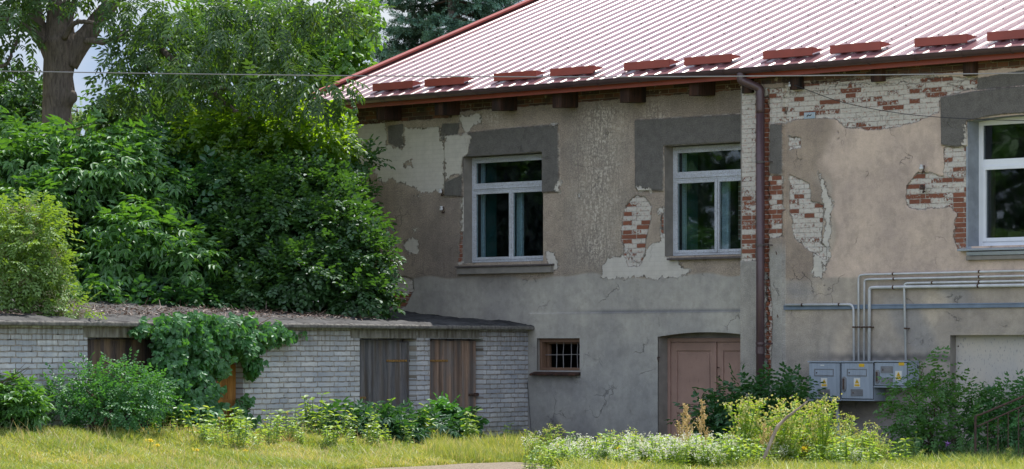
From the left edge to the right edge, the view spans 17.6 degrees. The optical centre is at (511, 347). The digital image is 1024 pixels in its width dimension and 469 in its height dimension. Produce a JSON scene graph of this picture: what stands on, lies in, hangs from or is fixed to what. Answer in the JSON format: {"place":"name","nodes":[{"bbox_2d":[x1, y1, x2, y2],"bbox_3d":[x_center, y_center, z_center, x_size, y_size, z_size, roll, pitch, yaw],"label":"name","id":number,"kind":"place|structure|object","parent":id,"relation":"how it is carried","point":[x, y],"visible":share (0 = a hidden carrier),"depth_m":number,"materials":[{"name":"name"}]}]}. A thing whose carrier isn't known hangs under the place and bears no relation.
{"place":"outdoors","nodes":[
{"label":"outdoors","id":0,"kind":"place"},
{"bbox_2d":[0,0,523,301],"label":"sky","id":1,"kind":"structure","parent":0,"point":[88,64],"materials":[{"name":"white"}]},
{"bbox_2d":[0,417,553,468],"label":"meadow grass","id":2,"kind":"structure","parent":0,"point":[56,450],"depth_m":44.77,"materials":[{"name":"green plant"}]},
{"bbox_2d":[370,462,554,468],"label":"path","id":3,"kind":"structure","parent":0,"point":[506,465],"depth_m":45.42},
{"bbox_2d":[507,443,1023,468],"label":"weed grass","id":4,"kind":"structure","parent":0,"point":[946,462],"depth_m":43.38,"materials":[{"name":"green plant"}]},
{"bbox_3d":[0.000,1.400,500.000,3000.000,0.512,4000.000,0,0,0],"label":"ground","id":5,"kind":"structure","parent":0,"visible":0},
{"bbox_2d":[0,58,42,131],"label":"young tree","id":6,"kind":"object","parent":5,"relation":"on","point":[23,101],"visible":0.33,"depth_m":63.28,"materials":[{"name":"green plant"}]},
{"bbox_2d":[0,369,57,431],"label":"peony bush","id":7,"kind":"object","parent":5,"relation":"on","point":[30,408],"visible":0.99,"depth_m":44.66,"materials":[{"name":"green plant"}]},
{"bbox_2d":[0,363,29,391],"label":"dead twigs","id":8,"kind":"object","parent":7,"relation":"on","point":[6,380],"visible":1,"depth_m":44.82,"materials":[{"name":"brown wood"}]},
{"bbox_2d":[0,186,106,319],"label":"elder shrub","id":9,"kind":"object","parent":5,"relation":"on","point":[38,265],"visible":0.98,"depth_m":47.18,"materials":[{"name":"green plant"}]},
{"bbox_2d":[71,99,89,136],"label":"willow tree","id":10,"kind":"object","parent":5,"relation":"on","point":[80,112],"visible":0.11,"depth_m":109.86,"materials":[{"name":"green plant"}]},
{"bbox_2d":[0,105,173,232],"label":"box elder","id":11,"kind":"object","parent":5,"relation":"on","point":[50,158],"visible":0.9,"depth_m":55.52,"materials":[{"name":"green plant"}]},
{"bbox_2d":[34,348,182,435],"bbox_3d":[-5.660,0.663,46.104,2.076,1.352,1.776,0,0,0],"label":"shrub","id":12,"kind":"object","parent":5,"relation":"on","point":[113,399],"visible":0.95,"depth_m":45.88,"materials":[{"name":"green plant"}]},
{"bbox_2d":[0,105,262,310],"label":"shrub","id":13,"kind":"object","parent":5,"relation":"on","point":[156,292],"visible":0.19,"depth_m":55.46,"materials":[{"name":"green plant"}]},
{"bbox_2d":[71,69,194,140],"bbox_3d":[-6.957,-1.730,62.049,2.838,7.174,2.856,0,0,22],"label":"young tree","id":14,"kind":"object","parent":5,"relation":"on","point":[112,119],"visible":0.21,"depth_m":61.60,"materials":[{"name":"green plant"}]},
{"bbox_2d":[56,149,232,304],"bbox_3d":[-6.016,-0.934,54.726,2.826,4.864,4.075,0,0,0],"label":"box elder","id":15,"kind":"object","parent":5,"relation":"on","point":[141,239],"visible":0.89,"depth_m":54.06,"materials":[{"name":"green plant"}]},
{"bbox_2d":[159,404,186,430],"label":"nettle","id":16,"kind":"object","parent":5,"relation":"on","point":[171,416],"visible":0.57,"depth_m":47.40,"materials":[{"name":"green plant"}]},
{"bbox_2d":[0,0,395,131],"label":"ash tree","id":17,"kind":"object","parent":5,"relation":"on","point":[62,45],"visible":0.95,"depth_m":57.64,"materials":[{"name":"green plant"}]},
{"bbox_2d":[182,403,213,437],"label":"nettle","id":18,"kind":"object","parent":5,"relation":"on","point":[190,421],"visible":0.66,"depth_m":46.71,"materials":[{"name":"green plant"}]},
{"bbox_2d":[196,414,211,446],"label":"nettle","id":19,"kind":"object","parent":5,"relation":"on","point":[203,429],"visible":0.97,"depth_m":46.05,"materials":[{"name":"green plant"}]},
{"bbox_2d":[133,0,298,123],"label":"maple tree","id":20,"kind":"object","parent":5,"relation":"on","point":[202,24],"visible":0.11,"depth_m":72.98,"materials":[{"name":"green plant"}]},
{"bbox_2d":[224,425,242,444],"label":"nettle","id":21,"kind":"object","parent":5,"relation":"on","point":[232,435],"visible":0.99,"depth_m":46.48,"materials":[{"name":"green plant"}]},
{"bbox_2d":[230,409,265,449],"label":"nettle","id":22,"kind":"object","parent":5,"relation":"on","point":[241,428],"visible":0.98,"depth_m":46.43,"materials":[{"name":"green plant"}]},
{"bbox_2d":[236,410,266,442],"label":"nettle","id":23,"kind":"object","parent":5,"relation":"on","point":[248,430],"visible":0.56,"depth_m":47.26,"materials":[{"name":"green plant"}]},
{"bbox_2d":[159,90,373,175],"bbox_3d":[-4.289,-1.466,57.858,3.738,6.238,2.662,0,0,0],"label":"shrub","id":24,"kind":"object","parent":5,"relation":"on","point":[272,134],"visible":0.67,"depth_m":57.20,"materials":[{"name":"green plant"}]},
{"bbox_2d":[0,298,534,438],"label":"brick shed","id":25,"kind":"structure","parent":5,"relation":"on","point":[416,358],"depth_m":52.37,"materials":[{"name":"grey brick"}]},
{"bbox_2d":[87,339,158,428],"bbox_3d":[-5.660,0.611,47.729,0.048,1.478,1.878,0,0,32],"label":"plank door","id":26,"kind":"structure","parent":25,"relation":"in","point":[115,349],"depth_m":47.68,"materials":[{"name":"brown wood"}]},
{"bbox_2d":[0,294,382,319],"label":"dry litter","id":27,"kind":"object","parent":25,"relation":"on","point":[212,309],"visible":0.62,"depth_m":51.26,"materials":[{"name":"brown plant"}]},
{"bbox_2d":[127,310,308,429],"bbox_3d":[-4.198,0.349,49.053,0.906,1.809,4.882,0,0,32],"label":"hop vine","id":28,"kind":"object","parent":25,"relation":"attached to","point":[194,350],"visible":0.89,"depth_m":48.34,"materials":[{"name":"green plant"}]},
{"bbox_2d":[217,353,235,431],"bbox_3d":[-4.361,0.749,49.751,0.060,1.703,0.653,0,0,32],"label":"plank door","id":29,"kind":"structure","parent":25,"relation":"in","point":[230,397],"depth_m":49.90,"materials":[{"name":"brown wood"}]},
{"bbox_2d":[360,339,409,418],"bbox_3d":[-2.113,0.779,53.420,0.093,1.842,1.678,0,0,32],"label":"plank door","id":30,"kind":"structure","parent":25,"relation":"in","point":[384,364],"depth_m":53.50,"materials":[{"name":"grey wood"}]},
{"bbox_2d":[430,340,478,415],"bbox_3d":[-1.007,0.784,55.116,0.095,1.831,1.667,0,0,32],"label":"plank door","id":31,"kind":"structure","parent":25,"relation":"in","point":[452,363],"depth_m":55.20,"materials":[{"name":"brown wood"}]},
{"bbox_2d":[265,415,282,442],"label":"nettle","id":32,"kind":"object","parent":5,"relation":"on","point":[276,424],"visible":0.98,"depth_m":47.68,"materials":[{"name":"green plant"}]},
{"bbox_2d":[275,408,300,433],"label":"nettle","id":33,"kind":"object","parent":5,"relation":"on","point":[285,418],"visible":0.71,"depth_m":49.24,"materials":[{"name":"green plant"}]},
{"bbox_2d":[280,410,300,437],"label":"nettle","id":34,"kind":"object","parent":5,"relation":"on","point":[292,424],"visible":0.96,"depth_m":48.83,"materials":[{"name":"green plant"}]},
{"bbox_2d":[189,134,408,319],"bbox_3d":[-3.736,-1.076,56.274,4.066,5.377,5.280,0,0,0],"label":"shrub","id":35,"kind":"object","parent":5,"relation":"on","point":[301,235],"visible":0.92,"depth_m":55.08,"materials":[{"name":"green plant"}]},
{"bbox_2d":[298,392,329,432],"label":"nettle","id":36,"kind":"object","parent":5,"relation":"on","point":[309,406],"visible":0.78,"depth_m":50.03,"materials":[{"name":"green plant"}]},
{"bbox_2d":[241,0,388,153],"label":"maple tree","id":37,"kind":"object","parent":5,"relation":"on","point":[343,56],"visible":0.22,"depth_m":71.37,"materials":[{"name":"green plant"}]},
{"bbox_2d":[300,404,332,435],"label":"nettle","id":38,"kind":"object","parent":5,"relation":"on","point":[321,421],"visible":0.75,"depth_m":49.53,"materials":[{"name":"green plant"}]},
{"bbox_2d":[322,413,342,446],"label":"nettle","id":39,"kind":"object","parent":5,"relation":"on","point":[334,435],"visible":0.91,"depth_m":48.16,"materials":[{"name":"green plant"}]},
{"bbox_2d":[336,403,358,436],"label":"nettle","id":40,"kind":"object","parent":5,"relation":"on","point":[344,421],"visible":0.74,"depth_m":49.67,"materials":[{"name":"green plant"}]},
{"bbox_2d":[362,415,382,444],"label":"nettle","id":41,"kind":"object","parent":5,"relation":"on","point":[375,431],"visible":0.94,"depth_m":48.89,"materials":[{"name":"green plant"}]},
{"bbox_2d":[363,412,383,442],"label":"nettle","id":42,"kind":"object","parent":5,"relation":"on","point":[370,419],"visible":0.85,"depth_m":49.12,"materials":[{"name":"green plant"}]},
{"bbox_2d":[305,396,483,443],"bbox_3d":[-1.616,1.282,51.082,1.658,1.114,3.894,0,0,40],"label":"bramble","id":43,"kind":"object","parent":5,"relation":"on","point":[396,420],"visible":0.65,"depth_m":50.55,"materials":[{"name":"green plant"}]},
{"bbox_2d":[400,420,416,443],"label":"nettle","id":44,"kind":"object","parent":5,"relation":"on","point":[405,432],"visible":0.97,"depth_m":50.22,"materials":[{"name":"green plant"}]},
{"bbox_2d":[369,0,522,62],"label":"spruce tree","id":45,"kind":"object","parent":5,"relation":"on","point":[424,24],"visible":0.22,"depth_m":83.56,"materials":[{"name":"green plant"}]},
{"bbox_2d":[418,390,489,437],"bbox_3d":[-0.958,1.158,52.623,1.214,0.960,1.017,0,0,0],"label":"maple sapling","id":46,"kind":"object","parent":5,"relation":"on","point":[445,405],"visible":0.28,"depth_m":52.45,"materials":[{"name":"green plant"}]},
{"bbox_2d":[460,409,481,440],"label":"nettle","id":47,"kind":"object","parent":5,"relation":"on","point":[465,433],"visible":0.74,"depth_m":51.53,"materials":[{"name":"green plant"}]},
{"bbox_2d":[411,422,542,462],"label":"tall grass","id":48,"kind":"structure","parent":5,"relation":"on","point":[485,448],"depth_m":48.08,"materials":[{"name":"green plant"}]},
{"bbox_2d":[522,427,545,462],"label":"tall weed","id":49,"kind":"object","parent":5,"relation":"on","point":[531,446],"visible":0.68,"depth_m":46.48,"materials":[{"name":"green plant"}]},
{"bbox_2d":[526,441,547,468],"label":"nettle","id":50,"kind":"object","parent":5,"relation":"on","point":[534,456],"visible":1,"depth_m":43.92,"materials":[{"name":"green plant"}]},
{"bbox_2d":[542,423,565,455],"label":"tall weed","id":51,"kind":"object","parent":5,"relation":"on","point":[555,435],"visible":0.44,"depth_m":46.51,"materials":[{"name":"green plant"}]},
{"bbox_2d":[552,442,566,467],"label":"nettle","id":52,"kind":"object","parent":5,"relation":"on","point":[563,454],"visible":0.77,"depth_m":44.25,"materials":[{"name":"green plant"}]},
{"bbox_2d":[568,440,593,460],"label":"flowering weed","id":53,"kind":"object","parent":5,"relation":"on","point":[580,451],"visible":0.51,"depth_m":45.36,"materials":[{"name":"green plant"}]},
{"bbox_2d":[599,432,615,460],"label":"nettle","id":54,"kind":"object","parent":5,"relation":"on","point":[606,443],"visible":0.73,"depth_m":44.49,"materials":[{"name":"green plant"}]},
{"bbox_2d":[596,444,623,464],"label":"flowering weed","id":55,"kind":"object","parent":5,"relation":"on","point":[604,455],"visible":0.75,"depth_m":44.35,"materials":[{"name":"green plant"}]},
{"bbox_2d":[612,434,640,465],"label":"nettle","id":56,"kind":"object","parent":5,"relation":"on","point":[635,443],"visible":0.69,"depth_m":44.20,"materials":[{"name":"green plant"}]},
{"bbox_2d":[620,446,638,464],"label":"flowering weed","id":57,"kind":"object","parent":5,"relation":"on","point":[628,458],"visible":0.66,"depth_m":43.74,"materials":[{"name":"green plant"}]},
{"bbox_2d":[299,0,1023,453],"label":"brick house","id":58,"kind":"structure","parent":5,"relation":"on","point":[611,240],"depth_m":54.67,"materials":[{"name":"paint"}]},
{"bbox_2d":[472,154,542,262],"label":"window","id":59,"kind":"structure","parent":58,"relation":"in","point":[507,195],"depth_m":58.53,"materials":[{"name":"white paint"}]},
{"bbox_2d":[0,71,1023,76],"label":"overhead cable","id":60,"kind":"object","parent":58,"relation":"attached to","point":[518,76],"visible":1,"depth_m":46.19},
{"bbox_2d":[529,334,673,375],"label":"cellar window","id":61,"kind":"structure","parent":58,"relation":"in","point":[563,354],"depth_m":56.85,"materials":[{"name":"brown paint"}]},
{"bbox_2d":[668,332,739,439],"bbox_3d":[3.358,0.699,54.227,0.120,1.902,2.160,0,0,-45],"label":"double door","id":62,"kind":"structure","parent":58,"relation":"in","point":[695,359],"depth_m":54.54,"materials":[{"name":"pink paint"}]},
{"bbox_2d":[673,143,740,255],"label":"window","id":63,"kind":"structure","parent":58,"relation":"in","point":[706,178],"depth_m":55.08,"materials":[{"name":"white paint"}]},
{"bbox_2d":[785,303,856,360],"bbox_3d":[4.857,-0.246,51.957,0.075,0.905,1.445,0,0,-45],"label":"conduit pipe","id":64,"kind":"object","parent":58,"relation":"attached to","point":[841,304],"visible":1,"depth_m":51.57,"materials":[{"name":"plastic"}]},
{"bbox_2d":[808,361,841,400],"bbox_3d":[4.971,0.520,51.672,0.306,0.619,0.662,0,0,-45],"label":"meter cabinet","id":65,"kind":"object","parent":58,"relation":"attached to","point":[828,374],"visible":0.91,"depth_m":51.54,"materials":[{"name":"grey plastic"}]},
{"bbox_2d":[840,361,885,400],"bbox_3d":[5.426,0.516,51.197,0.330,0.614,0.668,0,0,-45],"label":"meter cabinet","id":66,"kind":"object","parent":58,"relation":"attached to","point":[858,380],"visible":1,"depth_m":51.07,"materials":[{"name":"grey plastic"}]},
{"bbox_2d":[873,361,920,387],"bbox_3d":[5.908,0.406,50.712,0.330,0.412,0.714,0,0,-45],"label":"meter cabinet","id":67,"kind":"object","parent":58,"relation":"attached to","point":[886,369],"visible":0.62,"depth_m":50.60,"materials":[{"name":"grey plastic"}]},
{"bbox_2d":[783,303,1023,309],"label":"cable tray","id":68,"kind":"object","parent":58,"relation":"attached to","point":[949,305],"visible":1,"depth_m":50.64,"materials":[{"name":"grey paint"}]},
{"bbox_2d":[794,85,1023,120],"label":"wall wire","id":69,"kind":"object","parent":58,"relation":"attached to","point":[907,114],"depth_m":50.59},
{"bbox_2d":[857,270,1023,360],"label":"conduit pipe","id":70,"kind":"object","parent":58,"relation":"attached to","point":[893,273],"visible":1,"depth_m":50.87,"materials":[{"name":"plastic"}]},
{"bbox_2d":[863,275,1023,360],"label":"conduit pipe","id":71,"kind":"object","parent":58,"relation":"attached to","point":[948,277],"visible":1,"depth_m":50.73,"materials":[{"name":"plastic"}]},
{"bbox_2d":[867,283,1023,360],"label":"conduit pipe","id":72,"kind":"object","parent":58,"relation":"attached to","point":[869,327],"visible":1,"depth_m":50.63,"materials":[{"name":"plastic"}]},
{"bbox_2d":[903,280,1023,359],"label":"conduit pipe","id":73,"kind":"object","parent":58,"relation":"attached to","point":[942,282],"visible":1,"depth_m":50.41,"materials":[{"name":"plastic"}]},
{"bbox_2d":[957,115,1023,259],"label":"window","id":74,"kind":"structure","parent":58,"relation":"in","point":[995,148],"depth_m":50.14,"materials":[{"name":"white plastic"}]},
{"bbox_2d":[641,441,682,468],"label":"flowering weed","id":75,"kind":"object","parent":5,"relation":"on","point":[659,457],"visible":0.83,"depth_m":43.84,"materials":[{"name":"green plant"}]},
{"bbox_2d":[665,432,693,466],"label":"flowering weed","id":76,"kind":"object","parent":5,"relation":"on","point":[677,453],"visible":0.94,"depth_m":43.80,"materials":[{"name":"green plant"}]},
{"bbox_2d":[675,403,687,439],"bbox_3d":[2.285,1.198,44.595,0.198,0.900,0.190,0,0,-7],"label":"sorrel","id":77,"kind":"object","parent":5,"relation":"on","point":[683,418],"visible":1,"depth_m":44.58,"materials":[{"name":"brown plant"}]},
{"bbox_2d":[681,442,700,466],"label":"flowering weed","id":78,"kind":"object","parent":5,"relation":"on","point":[695,446],"visible":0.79,"depth_m":44.25,"materials":[{"name":"green plant"}]},
{"bbox_2d":[688,435,702,466],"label":"nettle","id":79,"kind":"object","parent":5,"relation":"on","point":[695,451],"visible":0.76,"depth_m":44.19,"materials":[{"name":"green plant"}]},
{"bbox_2d":[694,399,707,446],"bbox_3d":[2.538,1.174,44.685,0.201,0.953,0.200,0,0,-30],"label":"sorrel","id":80,"kind":"object","parent":5,"relation":"on","point":[701,411],"visible":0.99,"depth_m":44.69,"materials":[{"name":"brown plant"}]},
{"bbox_2d":[692,441,717,466],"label":"flowering weed","id":81,"kind":"object","parent":5,"relation":"on","point":[707,449],"visible":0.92,"depth_m":43.92,"materials":[{"name":"green plant"}]},
{"bbox_2d":[697,440,725,467],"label":"nettle","id":82,"kind":"object","parent":5,"relation":"on","point":[703,450],"visible":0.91,"depth_m":43.90,"materials":[{"name":"green plant"}]},
{"bbox_2d":[706,448,726,467],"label":"flowering weed","id":83,"kind":"object","parent":5,"relation":"on","point":[718,454],"visible":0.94,"depth_m":43.82,"materials":[{"name":"green plant"}]},
{"bbox_2d":[717,434,743,467],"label":"nettle","id":84,"kind":"object","parent":5,"relation":"on","point":[733,457],"visible":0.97,"depth_m":44.05,"materials":[{"name":"green plant"}]},
{"bbox_2d":[717,396,759,442],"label":"tall weed","id":85,"kind":"object","parent":5,"relation":"on","point":[738,417],"visible":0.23,"depth_m":46.56,"materials":[{"name":"green plant"}]},
{"bbox_2d":[724,393,772,459],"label":"tall weed","id":86,"kind":"object","parent":5,"relation":"on","point":[743,423],"visible":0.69,"depth_m":45.27,"materials":[{"name":"green plant"}]},
{"bbox_2d":[664,361,839,444],"bbox_3d":[3.683,1.128,50.706,2.810,1.842,1.859,0,0,11],"label":"shrub","id":87,"kind":"object","parent":5,"relation":"on","point":[719,422],"visible":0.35,"depth_m":50.60,"materials":[{"name":"green plant"}]},
{"bbox_2d":[745,443,766,468],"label":"nettle","id":88,"kind":"object","parent":5,"relation":"on","point":[750,452],"visible":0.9,"depth_m":43.84,"materials":[{"name":"green plant"}]},
{"bbox_2d":[734,397,777,439],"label":"tall weed","id":89,"kind":"object","parent":5,"relation":"on","point":[758,406],"visible":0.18,"depth_m":46.31,"materials":[{"name":"green plant"}]},
{"bbox_2d":[499,428,1023,463],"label":"shade grass","id":90,"kind":"structure","parent":5,"relation":"on","point":[1016,454],"depth_m":48.20,"materials":[{"name":"green plant"}]},
{"bbox_2d":[748,404,807,460],"bbox_3d":[3.630,1.208,45.221,0.798,0.900,0.786,0,0,19],"label":"tall weed","id":91,"kind":"object","parent":5,"relation":"on","point":[774,422],"visible":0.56,"depth_m":45.20,"materials":[{"name":"green plant"}]},
{"bbox_2d":[762,401,807,458],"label":"dry branch","id":92,"kind":"object","parent":5,"relation":"on","point":[780,423],"visible":1,"depth_m":43.63,"materials":[{"name":"brown wood"}]},
{"bbox_2d":[755,401,818,461],"bbox_3d":[3.737,1.186,44.922,0.821,0.936,0.809,5,5,41],"label":"tall weed","id":93,"kind":"object","parent":5,"relation":"on","point":[784,428],"visible":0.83,"depth_m":44.87,"materials":[{"name":"green plant"}]},
{"bbox_2d":[771,393,814,439],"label":"tall weed","id":94,"kind":"object","parent":5,"relation":"on","point":[795,401],"visible":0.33,"depth_m":46.02,"materials":[{"name":"green plant"}]},
{"bbox_2d":[783,425,810,462],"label":"tall weed","id":95,"kind":"object","parent":5,"relation":"on","point":[796,452],"visible":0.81,"depth_m":44.72,"materials":[{"name":"green plant"}]},
{"bbox_2d":[795,393,842,463],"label":"tall weed","id":96,"kind":"object","parent":5,"relation":"on","point":[820,436],"visible":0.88,"depth_m":44.97,"materials":[{"name":"green plant"}]},
{"bbox_2d":[800,401,843,458],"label":"tall weed","id":97,"kind":"object","parent":5,"relation":"on","point":[813,412],"visible":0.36,"depth_m":45.67,"materials":[{"name":"green plant"}]},
{"bbox_2d":[823,446,844,465],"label":"nettle","id":98,"kind":"object","parent":5,"relation":"on","point":[840,450],"visible":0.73,"depth_m":43.91,"materials":[{"name":"green plant"}]},
{"bbox_2d":[825,432,846,462],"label":"nettle","id":99,"kind":"object","parent":5,"relation":"on","point":[832,446],"visible":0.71,"depth_m":44.01,"materials":[{"name":"green plant"}]},
{"bbox_2d":[832,415,865,462],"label":"tall weed","id":100,"kind":"object","parent":5,"relation":"on","point":[849,433],"visible":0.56,"depth_m":44.93,"materials":[{"name":"green plant"}]},
{"bbox_2d":[835,413,872,446],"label":"tall weed","id":101,"kind":"object","parent":5,"relation":"on","point":[847,421],"visible":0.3,"depth_m":45.84,"materials":[{"name":"green plant"}]},
{"bbox_2d":[843,436,866,462],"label":"nettle","id":102,"kind":"object","parent":5,"relation":"on","point":[846,447],"visible":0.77,"depth_m":44.04,"materials":[{"name":"green plant"}]},
{"bbox_2d":[850,421,884,461],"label":"tall weed","id":103,"kind":"object","parent":5,"relation":"on","point":[868,436],"visible":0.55,"depth_m":45.26,"materials":[{"name":"green plant"}]},
{"bbox_2d":[864,440,882,465],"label":"nettle","id":104,"kind":"object","parent":5,"relation":"on","point":[872,452],"visible":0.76,"depth_m":43.91,"materials":[{"name":"green plant"}]},
{"bbox_2d":[870,429,891,458],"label":"tall weed","id":105,"kind":"object","parent":5,"relation":"on","point":[883,445],"visible":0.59,"depth_m":44.85,"materials":[{"name":"green plant"}]},
{"bbox_2d":[887,438,912,462],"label":"nettle","id":106,"kind":"object","parent":5,"relation":"on","point":[905,451],"visible":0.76,"depth_m":45.16,"materials":[{"name":"green plant"}]},
{"bbox_2d":[893,431,922,459],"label":"nettle","id":107,"kind":"object","parent":5,"relation":"on","point":[914,447],"visible":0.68,"depth_m":46.07,"materials":[{"name":"green plant"}]},
{"bbox_2d":[873,345,1002,455],"bbox_3d":[6.272,0.891,48.806,1.915,1.854,1.563,0,0,0],"label":"ash sapling","id":108,"kind":"object","parent":5,"relation":"on","point":[921,422],"visible":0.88,"depth_m":48.71,"materials":[{"name":"green plant"}]},
{"bbox_2d":[948,369,1023,452],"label":"shrub","id":109,"kind":"object","parent":5,"relation":"on","point":[1013,417],"visible":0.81,"depth_m":48.83,"materials":[{"name":"green plant"}]},
{"bbox_2d":[974,395,1023,456],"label":"iron railing","id":110,"kind":"object","parent":5,"relation":"on","point":[976,425],"visible":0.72,"depth_m":47.39,"materials":[{"name":"black metal"}]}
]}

